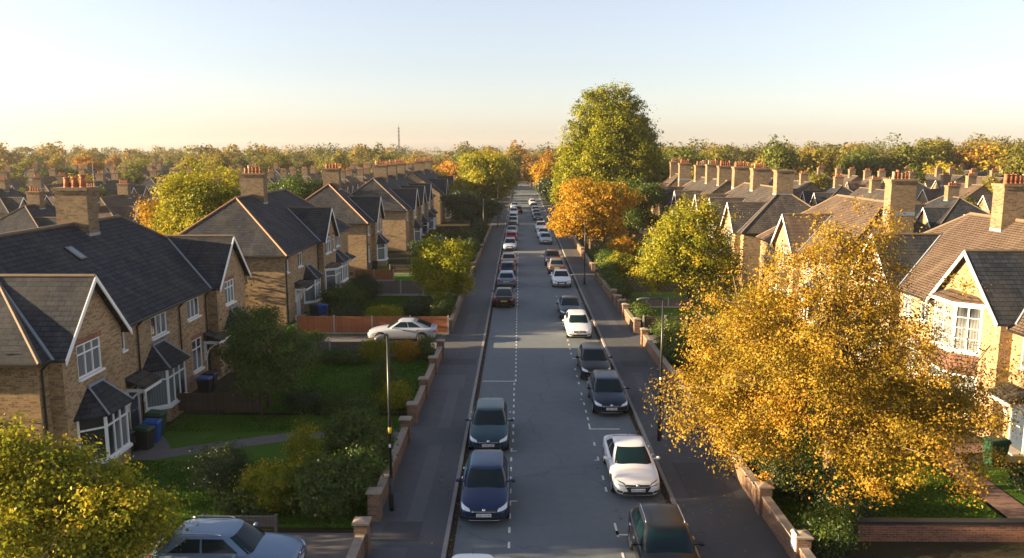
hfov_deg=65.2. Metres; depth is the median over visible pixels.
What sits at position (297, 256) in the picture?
house
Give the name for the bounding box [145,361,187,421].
bay window
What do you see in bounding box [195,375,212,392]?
wheelie bin
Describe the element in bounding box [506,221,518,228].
car
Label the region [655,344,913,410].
lawn
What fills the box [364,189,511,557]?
pavement
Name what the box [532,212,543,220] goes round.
car
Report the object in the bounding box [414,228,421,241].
bay window
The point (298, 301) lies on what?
door
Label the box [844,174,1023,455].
house
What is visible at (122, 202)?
house
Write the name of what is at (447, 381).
pavement patch
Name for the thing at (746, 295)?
shrub
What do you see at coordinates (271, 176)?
house
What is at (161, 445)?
garden path
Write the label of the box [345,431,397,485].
shrub
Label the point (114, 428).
bay window
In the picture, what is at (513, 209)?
car
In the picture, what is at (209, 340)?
door
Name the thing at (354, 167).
house
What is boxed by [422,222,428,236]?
bay window
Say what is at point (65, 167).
tree
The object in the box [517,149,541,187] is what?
tree
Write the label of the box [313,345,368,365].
shrub
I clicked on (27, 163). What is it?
tree
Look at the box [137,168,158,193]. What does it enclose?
house
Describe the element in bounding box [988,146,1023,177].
tree
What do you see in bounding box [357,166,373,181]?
house
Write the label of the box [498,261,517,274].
car
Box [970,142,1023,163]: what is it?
tree
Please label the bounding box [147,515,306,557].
car
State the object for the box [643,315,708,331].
garden fence
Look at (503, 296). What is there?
car
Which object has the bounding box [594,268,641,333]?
garden wall
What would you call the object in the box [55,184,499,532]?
garden soil
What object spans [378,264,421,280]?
lawn
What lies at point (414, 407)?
garden wall
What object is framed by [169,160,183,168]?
house
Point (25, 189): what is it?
tree
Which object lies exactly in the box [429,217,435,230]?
bay window
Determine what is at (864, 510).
shrub
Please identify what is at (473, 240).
hedge
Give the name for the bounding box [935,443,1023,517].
garden path
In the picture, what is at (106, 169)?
house
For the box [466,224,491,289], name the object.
garden wall
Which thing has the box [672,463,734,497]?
pavement patch
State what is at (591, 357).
car
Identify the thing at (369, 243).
window
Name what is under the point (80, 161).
tree
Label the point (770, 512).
garden wall
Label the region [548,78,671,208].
tree
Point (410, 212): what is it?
house
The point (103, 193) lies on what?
tree
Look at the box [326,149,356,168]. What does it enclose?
tree
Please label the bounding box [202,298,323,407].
tree
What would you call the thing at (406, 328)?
car
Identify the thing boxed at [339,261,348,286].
bay window
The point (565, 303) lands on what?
car
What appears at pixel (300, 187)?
tree
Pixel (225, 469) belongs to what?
shrub
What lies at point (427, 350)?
shrub
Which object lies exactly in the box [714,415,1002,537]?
lawn
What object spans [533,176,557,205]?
tree
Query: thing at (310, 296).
bay window
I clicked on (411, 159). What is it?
tree
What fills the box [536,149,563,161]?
tree
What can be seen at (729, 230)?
window
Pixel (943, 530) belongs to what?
garden wall
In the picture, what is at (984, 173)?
house
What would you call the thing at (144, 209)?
tree
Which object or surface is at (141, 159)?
tree
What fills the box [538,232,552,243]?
car
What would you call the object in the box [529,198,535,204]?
car
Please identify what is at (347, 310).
shrub
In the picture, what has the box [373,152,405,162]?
tree
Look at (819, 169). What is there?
house
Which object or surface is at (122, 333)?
window
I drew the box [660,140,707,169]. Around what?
tree
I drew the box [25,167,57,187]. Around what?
house
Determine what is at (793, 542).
sign
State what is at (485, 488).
car
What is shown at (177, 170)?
house
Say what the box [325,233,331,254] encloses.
window
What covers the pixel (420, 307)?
shrub
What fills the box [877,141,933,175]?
tree
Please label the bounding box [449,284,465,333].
garden wall
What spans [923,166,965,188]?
house
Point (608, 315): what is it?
pavement patch
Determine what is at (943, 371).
bay window
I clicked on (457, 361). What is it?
pavement patch
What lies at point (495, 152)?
tree
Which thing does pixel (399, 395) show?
shrub
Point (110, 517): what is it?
tree
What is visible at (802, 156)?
tree
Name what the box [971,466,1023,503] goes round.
lawn
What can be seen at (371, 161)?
tree
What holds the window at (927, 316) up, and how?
in the house at (988, 249)
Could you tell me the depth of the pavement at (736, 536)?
33.85 m
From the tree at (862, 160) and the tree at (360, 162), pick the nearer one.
the tree at (862, 160)
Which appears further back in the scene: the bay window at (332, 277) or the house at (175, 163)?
the house at (175, 163)
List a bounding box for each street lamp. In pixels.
[374,333,393,510]
[483,199,483,243]
[573,217,585,283]
[636,297,663,440]
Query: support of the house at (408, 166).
on the garden soil at (225, 382)
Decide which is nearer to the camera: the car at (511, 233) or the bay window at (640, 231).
the car at (511, 233)
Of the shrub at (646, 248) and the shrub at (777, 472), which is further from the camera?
the shrub at (646, 248)
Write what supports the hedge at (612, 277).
on the garden soil at (948, 549)
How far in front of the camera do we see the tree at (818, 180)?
166.53 m
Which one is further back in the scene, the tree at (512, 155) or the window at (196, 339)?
the tree at (512, 155)
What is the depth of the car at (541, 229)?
119.45 m
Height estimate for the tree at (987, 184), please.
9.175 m
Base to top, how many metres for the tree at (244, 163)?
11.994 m
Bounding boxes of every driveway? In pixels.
[5,532,353,557]
[319,335,445,352]
[648,335,801,342]
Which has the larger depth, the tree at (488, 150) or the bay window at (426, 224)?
the tree at (488, 150)
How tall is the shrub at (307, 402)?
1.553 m
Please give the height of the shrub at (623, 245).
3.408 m
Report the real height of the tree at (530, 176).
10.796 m
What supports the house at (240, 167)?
on the ground
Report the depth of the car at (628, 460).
30.67 m
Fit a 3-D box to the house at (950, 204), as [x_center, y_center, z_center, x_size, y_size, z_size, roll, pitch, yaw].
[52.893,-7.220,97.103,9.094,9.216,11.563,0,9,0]
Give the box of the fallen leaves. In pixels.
[176,252,985,557]
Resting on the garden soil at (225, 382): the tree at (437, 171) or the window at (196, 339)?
the tree at (437, 171)
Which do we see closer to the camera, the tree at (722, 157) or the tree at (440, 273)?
the tree at (440, 273)
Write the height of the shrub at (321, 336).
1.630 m
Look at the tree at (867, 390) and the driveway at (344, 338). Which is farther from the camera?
the driveway at (344, 338)
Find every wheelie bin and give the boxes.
[129,430,134,452]
[133,424,155,450]
[141,418,162,442]
[143,409,167,435]
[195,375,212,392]
[201,371,218,390]
[308,303,318,315]
[318,303,328,315]
[371,260,378,269]
[982,435,1011,467]
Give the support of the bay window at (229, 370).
in the house at (108, 325)
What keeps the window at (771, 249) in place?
in the house at (900, 190)
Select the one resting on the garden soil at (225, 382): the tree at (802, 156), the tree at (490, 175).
the tree at (490, 175)
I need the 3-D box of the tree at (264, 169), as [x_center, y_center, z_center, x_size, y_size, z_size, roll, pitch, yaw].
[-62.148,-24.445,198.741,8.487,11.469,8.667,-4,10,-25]
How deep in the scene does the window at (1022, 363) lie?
34.03 m
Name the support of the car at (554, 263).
on the road
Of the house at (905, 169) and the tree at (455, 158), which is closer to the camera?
the house at (905, 169)
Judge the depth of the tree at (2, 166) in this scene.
215.01 m
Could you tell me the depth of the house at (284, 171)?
175.26 m
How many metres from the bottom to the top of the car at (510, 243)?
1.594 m
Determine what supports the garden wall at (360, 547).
on the pavement at (407, 477)
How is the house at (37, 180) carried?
on the ground
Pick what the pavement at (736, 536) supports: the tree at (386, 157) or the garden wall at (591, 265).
the garden wall at (591, 265)
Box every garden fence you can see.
[176,391,262,414]
[202,513,277,532]
[295,315,448,335]
[295,340,429,356]
[353,269,393,280]
[375,280,445,295]
[389,264,419,273]
[624,298,690,307]
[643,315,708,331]
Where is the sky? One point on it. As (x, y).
(129, 74)
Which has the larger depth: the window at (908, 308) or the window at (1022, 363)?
the window at (908, 308)
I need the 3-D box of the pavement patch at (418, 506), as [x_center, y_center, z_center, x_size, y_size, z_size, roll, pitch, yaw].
[-3.363,7.899,30.867,0.550,0.001,8.000,0,9,1]
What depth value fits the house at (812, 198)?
129.15 m
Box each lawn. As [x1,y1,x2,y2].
[55,415,399,527]
[224,360,428,412]
[282,296,457,335]
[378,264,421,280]
[626,292,781,330]
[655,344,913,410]
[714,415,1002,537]
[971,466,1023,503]
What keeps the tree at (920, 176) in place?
on the ground
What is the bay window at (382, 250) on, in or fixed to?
in the house at (363, 217)
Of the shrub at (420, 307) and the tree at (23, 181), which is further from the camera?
the tree at (23, 181)
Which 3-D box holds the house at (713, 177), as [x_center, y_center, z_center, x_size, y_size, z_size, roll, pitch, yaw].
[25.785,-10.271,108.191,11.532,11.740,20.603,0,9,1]
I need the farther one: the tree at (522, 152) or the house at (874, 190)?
the tree at (522, 152)
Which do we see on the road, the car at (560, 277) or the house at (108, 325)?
the car at (560, 277)
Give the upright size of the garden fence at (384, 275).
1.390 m
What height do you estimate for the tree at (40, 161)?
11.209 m
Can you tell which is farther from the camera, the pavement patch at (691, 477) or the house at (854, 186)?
the house at (854, 186)
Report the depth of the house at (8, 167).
203.37 m
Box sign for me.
[791,529,796,551]
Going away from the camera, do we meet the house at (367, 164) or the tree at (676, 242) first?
the tree at (676, 242)
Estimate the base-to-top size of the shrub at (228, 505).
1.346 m
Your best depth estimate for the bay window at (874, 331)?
46.68 m
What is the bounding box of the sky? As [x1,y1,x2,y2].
[0,0,1023,155]
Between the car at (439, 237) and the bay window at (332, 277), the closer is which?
the bay window at (332, 277)
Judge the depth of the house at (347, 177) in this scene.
170.97 m
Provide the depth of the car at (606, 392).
39.87 m
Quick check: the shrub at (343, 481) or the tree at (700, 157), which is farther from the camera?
the tree at (700, 157)
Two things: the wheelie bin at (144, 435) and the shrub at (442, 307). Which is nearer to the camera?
the wheelie bin at (144, 435)
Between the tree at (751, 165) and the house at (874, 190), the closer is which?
the house at (874, 190)
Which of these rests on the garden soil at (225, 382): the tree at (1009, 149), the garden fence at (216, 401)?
the garden fence at (216, 401)
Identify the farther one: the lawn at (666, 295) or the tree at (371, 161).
the tree at (371, 161)
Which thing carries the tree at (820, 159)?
on the ground
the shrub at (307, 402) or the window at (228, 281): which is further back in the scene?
the window at (228, 281)
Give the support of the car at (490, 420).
on the road
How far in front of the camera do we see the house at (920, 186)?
149.35 m
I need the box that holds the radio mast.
[397,124,399,150]
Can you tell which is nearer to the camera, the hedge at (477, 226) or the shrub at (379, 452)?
the shrub at (379, 452)
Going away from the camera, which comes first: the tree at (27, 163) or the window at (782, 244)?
the window at (782, 244)
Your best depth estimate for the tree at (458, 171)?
219.37 m
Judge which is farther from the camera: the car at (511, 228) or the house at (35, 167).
the house at (35, 167)
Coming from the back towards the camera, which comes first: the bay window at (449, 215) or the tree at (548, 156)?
the tree at (548, 156)
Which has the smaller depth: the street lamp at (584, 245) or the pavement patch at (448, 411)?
the pavement patch at (448, 411)
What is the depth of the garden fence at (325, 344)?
50.28 m
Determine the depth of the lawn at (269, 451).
34.15 m
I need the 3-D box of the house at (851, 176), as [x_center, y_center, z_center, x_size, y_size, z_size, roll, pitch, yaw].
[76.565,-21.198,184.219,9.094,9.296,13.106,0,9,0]
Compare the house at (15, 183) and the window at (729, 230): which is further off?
the house at (15, 183)
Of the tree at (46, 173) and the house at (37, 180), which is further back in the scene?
the tree at (46, 173)
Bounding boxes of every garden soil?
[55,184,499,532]
[557,203,1023,557]
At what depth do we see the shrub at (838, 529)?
25.70 m
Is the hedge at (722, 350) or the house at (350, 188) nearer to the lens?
the hedge at (722, 350)
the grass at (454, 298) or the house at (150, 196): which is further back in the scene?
the house at (150, 196)
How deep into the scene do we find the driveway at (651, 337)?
54.90 m
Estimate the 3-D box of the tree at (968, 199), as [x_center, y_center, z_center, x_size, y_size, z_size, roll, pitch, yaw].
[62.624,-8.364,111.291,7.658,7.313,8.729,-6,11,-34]
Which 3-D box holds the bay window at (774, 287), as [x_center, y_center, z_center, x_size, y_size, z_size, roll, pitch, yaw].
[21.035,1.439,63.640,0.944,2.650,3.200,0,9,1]
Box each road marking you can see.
[508,266,517,547]
[556,296,627,557]
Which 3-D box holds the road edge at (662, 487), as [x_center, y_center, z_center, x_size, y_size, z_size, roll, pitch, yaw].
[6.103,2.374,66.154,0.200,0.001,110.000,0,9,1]
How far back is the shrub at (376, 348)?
48.50 m
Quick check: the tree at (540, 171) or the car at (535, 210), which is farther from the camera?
the tree at (540, 171)
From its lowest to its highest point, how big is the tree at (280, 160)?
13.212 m
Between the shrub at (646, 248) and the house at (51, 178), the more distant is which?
the house at (51, 178)
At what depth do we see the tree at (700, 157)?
223.53 m
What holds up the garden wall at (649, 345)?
on the pavement at (736, 536)
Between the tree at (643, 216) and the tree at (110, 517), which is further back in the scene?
the tree at (643, 216)
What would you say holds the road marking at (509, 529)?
on the road
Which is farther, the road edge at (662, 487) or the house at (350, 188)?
the house at (350, 188)
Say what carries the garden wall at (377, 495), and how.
on the pavement at (407, 477)
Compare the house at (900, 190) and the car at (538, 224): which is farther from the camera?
the car at (538, 224)
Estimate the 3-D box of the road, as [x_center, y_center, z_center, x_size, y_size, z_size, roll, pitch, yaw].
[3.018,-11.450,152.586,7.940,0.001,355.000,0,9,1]
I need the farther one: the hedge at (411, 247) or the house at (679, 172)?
the house at (679, 172)
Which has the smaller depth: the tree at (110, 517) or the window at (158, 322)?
the tree at (110, 517)
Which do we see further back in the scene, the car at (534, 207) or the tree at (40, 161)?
the tree at (40, 161)
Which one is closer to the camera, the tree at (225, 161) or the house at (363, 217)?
the house at (363, 217)
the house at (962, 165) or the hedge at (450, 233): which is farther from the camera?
the house at (962, 165)
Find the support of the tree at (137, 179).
on the ground
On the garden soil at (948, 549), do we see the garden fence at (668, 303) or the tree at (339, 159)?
the garden fence at (668, 303)
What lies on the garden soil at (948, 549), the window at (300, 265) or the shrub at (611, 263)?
the shrub at (611, 263)
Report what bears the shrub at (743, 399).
on the garden soil at (948, 549)
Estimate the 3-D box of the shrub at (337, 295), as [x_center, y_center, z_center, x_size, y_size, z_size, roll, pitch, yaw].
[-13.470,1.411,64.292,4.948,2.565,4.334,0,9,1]
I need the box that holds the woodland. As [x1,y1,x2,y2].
[0,132,1023,167]
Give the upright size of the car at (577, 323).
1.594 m
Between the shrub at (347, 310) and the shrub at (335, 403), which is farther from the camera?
the shrub at (347, 310)
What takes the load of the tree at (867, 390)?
on the lawn at (956, 506)
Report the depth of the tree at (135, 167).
227.90 m
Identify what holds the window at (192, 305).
in the house at (108, 325)
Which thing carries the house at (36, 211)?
on the ground
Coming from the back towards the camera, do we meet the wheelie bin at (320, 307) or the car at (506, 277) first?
the car at (506, 277)
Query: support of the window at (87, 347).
in the house at (108, 325)
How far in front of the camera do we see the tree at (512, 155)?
263.87 m
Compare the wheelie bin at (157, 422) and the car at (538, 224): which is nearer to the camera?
the wheelie bin at (157, 422)
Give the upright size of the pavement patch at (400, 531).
0.001 m
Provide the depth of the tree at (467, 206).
133.68 m
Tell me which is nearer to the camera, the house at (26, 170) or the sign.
the sign
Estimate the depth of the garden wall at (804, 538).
24.38 m
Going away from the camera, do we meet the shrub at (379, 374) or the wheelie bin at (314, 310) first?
the shrub at (379, 374)
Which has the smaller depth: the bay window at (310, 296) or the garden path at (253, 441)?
the garden path at (253, 441)
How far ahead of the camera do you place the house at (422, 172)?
145.51 m
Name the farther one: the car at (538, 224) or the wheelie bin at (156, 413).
the car at (538, 224)
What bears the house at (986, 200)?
on the ground
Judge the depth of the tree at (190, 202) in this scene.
69.83 m
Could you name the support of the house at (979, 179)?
on the ground
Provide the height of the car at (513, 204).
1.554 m
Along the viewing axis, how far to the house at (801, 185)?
142.40 m
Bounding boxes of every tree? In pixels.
[0,162,20,172]
[0,171,27,183]
[0,410,204,557]
[10,157,39,171]
[17,187,32,193]
[23,164,78,181]
[35,155,44,166]
[44,154,64,168]
[52,172,95,185]
[57,165,79,169]
[71,153,104,170]
[99,184,111,196]
[104,153,123,166]
[117,158,153,173]
[120,167,149,184]
[132,195,179,234]
[134,157,150,163]
[146,153,240,234]
[163,157,173,166]
[170,153,203,174]
[196,230,253,301]
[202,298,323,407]
[205,149,235,174]
[220,166,243,186]
[232,154,249,169]
[237,155,263,163]
[251,158,275,176]
[261,152,293,171]
[267,171,322,198]
[289,158,319,176]
[314,157,331,174]
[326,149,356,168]
[348,158,367,166]
[359,159,375,167]
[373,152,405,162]
[395,156,420,162]
[403,232,479,298]
[426,156,445,170]
[431,164,448,175]
[436,156,462,180]
[436,188,506,224]
[445,153,467,168]
[447,148,520,201]
[450,160,519,176]
[475,148,509,162]
[481,149,507,156]
[503,145,527,189]
[505,140,529,185]
[513,167,523,182]
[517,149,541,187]
[524,159,560,185]
[528,160,558,186]
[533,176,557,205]
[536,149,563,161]
[540,149,555,163]
[544,175,648,251]
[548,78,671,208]
[599,177,670,241]
[627,190,751,300]
[638,195,1023,518]
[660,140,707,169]
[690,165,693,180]
[696,153,711,163]
[698,145,742,165]
[744,151,801,167]
[756,134,800,169]
[790,147,840,178]
[800,150,815,162]
[808,171,832,189]
[832,145,891,178]
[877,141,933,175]
[903,164,928,185]
[913,137,963,169]
[918,160,966,175]
[919,142,948,171]
[947,141,1008,170]
[956,140,1013,171]
[960,192,990,212]
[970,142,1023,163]
[977,172,1002,192]
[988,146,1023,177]
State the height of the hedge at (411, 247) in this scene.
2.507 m
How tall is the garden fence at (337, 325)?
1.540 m
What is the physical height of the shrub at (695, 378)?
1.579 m
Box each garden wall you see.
[346,516,371,557]
[365,416,411,523]
[406,339,444,424]
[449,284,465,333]
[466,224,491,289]
[569,234,595,272]
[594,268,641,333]
[640,327,705,430]
[705,419,794,557]
[790,530,815,557]
[854,518,1023,541]
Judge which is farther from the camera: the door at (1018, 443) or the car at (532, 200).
the car at (532, 200)
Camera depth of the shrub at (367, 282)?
68.71 m
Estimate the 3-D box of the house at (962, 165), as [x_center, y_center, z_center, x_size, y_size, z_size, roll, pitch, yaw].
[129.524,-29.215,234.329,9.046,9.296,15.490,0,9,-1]
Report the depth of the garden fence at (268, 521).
26.98 m
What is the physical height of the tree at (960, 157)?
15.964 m
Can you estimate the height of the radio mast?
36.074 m
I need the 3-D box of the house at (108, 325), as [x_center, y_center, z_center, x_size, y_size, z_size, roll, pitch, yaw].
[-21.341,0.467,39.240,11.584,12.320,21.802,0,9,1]
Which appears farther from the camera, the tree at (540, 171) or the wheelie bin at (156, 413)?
the tree at (540, 171)
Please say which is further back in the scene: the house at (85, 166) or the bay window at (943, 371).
the house at (85, 166)
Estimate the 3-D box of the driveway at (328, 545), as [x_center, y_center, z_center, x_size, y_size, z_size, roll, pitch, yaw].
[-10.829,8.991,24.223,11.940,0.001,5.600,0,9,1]
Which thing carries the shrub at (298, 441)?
on the garden soil at (225, 382)
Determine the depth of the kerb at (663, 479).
39.55 m
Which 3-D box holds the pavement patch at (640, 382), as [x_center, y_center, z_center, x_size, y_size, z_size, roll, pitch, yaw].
[7.120,6.010,42.673,0.500,0.001,7.500,0,9,1]
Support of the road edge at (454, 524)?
on the road
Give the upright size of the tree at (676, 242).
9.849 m
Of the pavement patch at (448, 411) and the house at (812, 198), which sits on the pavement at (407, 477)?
the pavement patch at (448, 411)
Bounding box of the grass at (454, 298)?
[64,296,1000,533]
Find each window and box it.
[75,330,105,381]
[77,405,132,478]
[121,332,128,352]
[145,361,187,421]
[150,311,169,340]
[186,297,201,322]
[191,331,204,374]
[224,274,236,306]
[225,329,242,372]
[298,252,303,268]
[304,278,321,311]
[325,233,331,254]
[325,268,340,288]
[336,236,340,247]
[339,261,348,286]
[368,243,370,262]
[377,244,388,266]
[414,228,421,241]
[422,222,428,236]
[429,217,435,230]
[445,208,450,221]
[639,228,646,233]
[727,226,731,242]
[767,243,772,257]
[769,283,788,305]
[779,243,788,265]
[797,293,821,331]
[851,331,880,370]
[902,294,912,316]
[908,335,920,374]
[917,300,929,323]
[929,363,976,430]
[930,299,982,376]
[1017,337,1023,370]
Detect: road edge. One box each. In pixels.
[446,237,504,557]
[555,237,671,503]
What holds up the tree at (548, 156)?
on the garden soil at (948, 549)
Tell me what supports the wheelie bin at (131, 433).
on the garden soil at (225, 382)
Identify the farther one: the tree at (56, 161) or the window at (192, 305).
the tree at (56, 161)
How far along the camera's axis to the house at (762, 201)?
77.07 m
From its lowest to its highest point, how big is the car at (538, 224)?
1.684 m
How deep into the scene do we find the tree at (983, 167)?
232.72 m
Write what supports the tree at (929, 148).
on the ground
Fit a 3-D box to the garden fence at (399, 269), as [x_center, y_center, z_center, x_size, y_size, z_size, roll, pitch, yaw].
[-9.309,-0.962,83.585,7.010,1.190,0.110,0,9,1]
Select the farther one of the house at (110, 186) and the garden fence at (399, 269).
the house at (110, 186)
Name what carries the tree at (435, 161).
on the garden soil at (225, 382)
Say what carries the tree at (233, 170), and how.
on the ground
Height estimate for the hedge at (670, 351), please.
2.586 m
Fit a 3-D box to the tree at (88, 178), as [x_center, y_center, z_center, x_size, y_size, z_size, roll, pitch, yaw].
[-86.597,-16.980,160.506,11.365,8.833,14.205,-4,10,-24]
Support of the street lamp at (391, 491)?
on the pavement at (407, 477)
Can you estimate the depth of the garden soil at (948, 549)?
26.23 m
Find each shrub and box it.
[168,438,257,501]
[206,480,277,515]
[229,454,314,520]
[272,409,331,472]
[274,383,325,415]
[280,440,388,527]
[297,328,330,340]
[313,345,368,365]
[315,393,406,463]
[316,279,375,310]
[316,387,383,419]
[320,302,366,315]
[344,269,382,298]
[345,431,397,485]
[352,330,398,363]
[362,354,404,395]
[363,303,405,316]
[370,378,418,415]
[389,336,424,361]
[398,292,434,316]
[413,334,439,360]
[425,294,457,317]
[594,260,618,271]
[602,248,639,276]
[605,234,640,262]
[637,236,672,262]
[687,372,721,400]
[724,387,760,405]
[729,286,772,316]
[736,442,794,480]
[751,451,836,507]
[792,499,874,557]
[802,474,888,528]
[995,461,1023,494]
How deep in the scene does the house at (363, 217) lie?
87.18 m
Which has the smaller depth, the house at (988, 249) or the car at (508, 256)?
the house at (988, 249)
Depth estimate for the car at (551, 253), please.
91.05 m
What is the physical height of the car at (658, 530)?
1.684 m
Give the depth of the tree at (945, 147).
235.75 m
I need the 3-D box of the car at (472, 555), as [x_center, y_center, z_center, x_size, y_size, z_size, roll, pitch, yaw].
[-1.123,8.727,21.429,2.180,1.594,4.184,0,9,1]
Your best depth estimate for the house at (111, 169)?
201.48 m
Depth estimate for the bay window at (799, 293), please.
57.28 m
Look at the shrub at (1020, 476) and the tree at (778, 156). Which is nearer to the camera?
the shrub at (1020, 476)
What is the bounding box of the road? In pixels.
[452,183,665,557]
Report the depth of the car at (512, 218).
138.57 m
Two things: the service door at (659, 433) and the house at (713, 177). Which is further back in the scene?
the house at (713, 177)
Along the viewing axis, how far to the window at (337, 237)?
75.85 m
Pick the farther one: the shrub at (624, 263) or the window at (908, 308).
the shrub at (624, 263)
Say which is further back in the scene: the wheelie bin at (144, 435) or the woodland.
the woodland
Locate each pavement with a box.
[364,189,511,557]
[533,182,788,557]
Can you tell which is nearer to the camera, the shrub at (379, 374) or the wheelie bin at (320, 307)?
the shrub at (379, 374)
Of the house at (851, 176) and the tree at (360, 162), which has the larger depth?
the tree at (360, 162)
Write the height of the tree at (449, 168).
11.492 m
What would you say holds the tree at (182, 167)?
on the ground
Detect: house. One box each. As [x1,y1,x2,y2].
[0,161,251,492]
[0,169,29,191]
[0,177,52,217]
[0,186,56,232]
[2,162,27,177]
[4,165,27,180]
[22,162,56,175]
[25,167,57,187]
[26,164,53,179]
[31,172,71,205]
[65,163,97,177]
[70,167,108,180]
[86,170,149,197]
[87,179,159,232]
[103,162,110,172]
[105,165,147,179]
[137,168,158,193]
[138,164,171,179]
[145,177,171,205]
[151,161,171,172]
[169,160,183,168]
[172,166,198,178]
[178,165,355,324]
[207,173,233,197]
[228,164,243,172]
[266,169,282,185]
[273,163,289,179]
[280,167,307,181]
[301,165,321,181]
[305,163,389,271]
[319,172,358,193]
[341,167,365,186]
[350,162,358,173]
[351,159,437,250]
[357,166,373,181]
[363,162,371,168]
[405,162,413,171]
[407,157,454,223]
[639,158,691,235]
[654,159,733,237]
[689,161,811,287]
[755,170,931,340]
[769,169,773,185]
[793,171,821,197]
[798,167,829,181]
[800,173,852,205]
[825,167,862,185]
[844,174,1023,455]
[845,168,888,191]
[848,176,921,203]
[881,170,930,197]
[886,166,909,177]
[914,181,989,228]
[916,172,992,204]
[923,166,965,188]
[950,163,968,175]
[954,168,1003,183]
[977,164,1011,176]
[977,195,992,212]
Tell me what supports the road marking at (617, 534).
on the road
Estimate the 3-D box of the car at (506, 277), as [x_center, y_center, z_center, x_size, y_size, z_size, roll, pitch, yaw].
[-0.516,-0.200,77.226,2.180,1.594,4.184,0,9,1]
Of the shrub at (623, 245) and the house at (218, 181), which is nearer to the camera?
the shrub at (623, 245)
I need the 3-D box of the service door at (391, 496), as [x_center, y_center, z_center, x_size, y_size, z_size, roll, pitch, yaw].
[-4.299,7.902,28.463,0.180,0.500,0.015,0,9,1]
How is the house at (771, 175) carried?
on the ground
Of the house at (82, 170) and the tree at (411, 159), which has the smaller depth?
the house at (82, 170)
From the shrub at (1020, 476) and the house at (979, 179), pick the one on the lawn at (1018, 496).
the shrub at (1020, 476)
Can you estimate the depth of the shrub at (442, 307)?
59.61 m
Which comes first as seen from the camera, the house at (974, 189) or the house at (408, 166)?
the house at (974, 189)
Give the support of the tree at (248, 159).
on the ground
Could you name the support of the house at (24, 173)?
on the ground
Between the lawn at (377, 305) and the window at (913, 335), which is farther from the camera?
the lawn at (377, 305)
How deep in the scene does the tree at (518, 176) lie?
255.44 m
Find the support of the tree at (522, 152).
on the ground
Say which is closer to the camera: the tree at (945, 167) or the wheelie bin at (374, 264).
the wheelie bin at (374, 264)
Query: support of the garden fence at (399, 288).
on the garden soil at (225, 382)
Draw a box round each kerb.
[441,188,512,557]
[535,187,700,557]
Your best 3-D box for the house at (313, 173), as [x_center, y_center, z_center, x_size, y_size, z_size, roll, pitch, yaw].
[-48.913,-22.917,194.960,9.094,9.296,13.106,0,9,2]
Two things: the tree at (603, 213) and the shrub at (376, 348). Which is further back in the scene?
the tree at (603, 213)
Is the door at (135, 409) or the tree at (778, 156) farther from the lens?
the tree at (778, 156)
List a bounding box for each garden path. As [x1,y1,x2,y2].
[131,429,398,459]
[134,435,171,455]
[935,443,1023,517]
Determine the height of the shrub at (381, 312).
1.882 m
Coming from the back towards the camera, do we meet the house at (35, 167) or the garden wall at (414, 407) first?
the house at (35, 167)
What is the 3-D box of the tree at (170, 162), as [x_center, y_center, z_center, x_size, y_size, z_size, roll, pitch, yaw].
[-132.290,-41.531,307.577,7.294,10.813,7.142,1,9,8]
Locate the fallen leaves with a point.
(633, 433)
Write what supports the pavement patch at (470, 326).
on the pavement at (407, 477)
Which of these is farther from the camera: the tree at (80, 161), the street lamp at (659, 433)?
the tree at (80, 161)
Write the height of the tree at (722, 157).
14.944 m
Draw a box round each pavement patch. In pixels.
[379,521,422,540]
[406,446,441,521]
[431,375,465,388]
[438,390,458,427]
[439,359,476,364]
[460,313,479,341]
[595,296,620,329]
[631,372,662,414]
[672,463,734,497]
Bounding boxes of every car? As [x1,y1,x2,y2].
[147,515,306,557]
[368,318,437,339]
[431,236,450,241]
[452,553,493,557]
[456,448,515,520]
[465,397,513,449]
[492,287,516,306]
[496,270,517,286]
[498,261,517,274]
[499,252,518,266]
[502,237,517,249]
[504,231,518,240]
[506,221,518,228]
[506,225,518,232]
[508,216,518,223]
[509,207,517,214]
[510,202,517,207]
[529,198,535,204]
[530,206,540,213]
[531,209,541,216]
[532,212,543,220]
[534,221,547,231]
[536,227,548,237]
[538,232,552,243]
[543,249,561,264]
[546,257,565,273]
[550,268,571,286]
[556,295,583,317]
[563,309,593,337]
[576,342,612,377]
[587,367,629,412]
[603,433,659,494]
[628,498,704,557]
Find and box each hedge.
[408,237,463,256]
[421,226,475,240]
[461,217,489,244]
[463,238,480,270]
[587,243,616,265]
[595,264,634,298]
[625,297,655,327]
[650,313,719,375]
[700,323,766,380]
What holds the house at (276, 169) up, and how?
on the ground
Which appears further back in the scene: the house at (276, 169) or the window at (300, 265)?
the house at (276, 169)
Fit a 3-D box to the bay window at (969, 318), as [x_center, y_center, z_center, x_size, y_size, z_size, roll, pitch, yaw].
[20.730,2.615,37.803,0.996,3.210,3.500,0,9,1]
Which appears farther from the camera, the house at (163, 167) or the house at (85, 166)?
the house at (163, 167)
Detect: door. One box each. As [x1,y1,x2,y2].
[128,386,141,429]
[206,340,211,370]
[296,287,300,315]
[388,494,393,507]
[657,427,661,437]
[1008,401,1023,452]
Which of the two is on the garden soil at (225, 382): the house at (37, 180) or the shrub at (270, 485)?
the shrub at (270, 485)
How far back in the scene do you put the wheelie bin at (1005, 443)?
32.49 m
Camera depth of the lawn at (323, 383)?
44.29 m

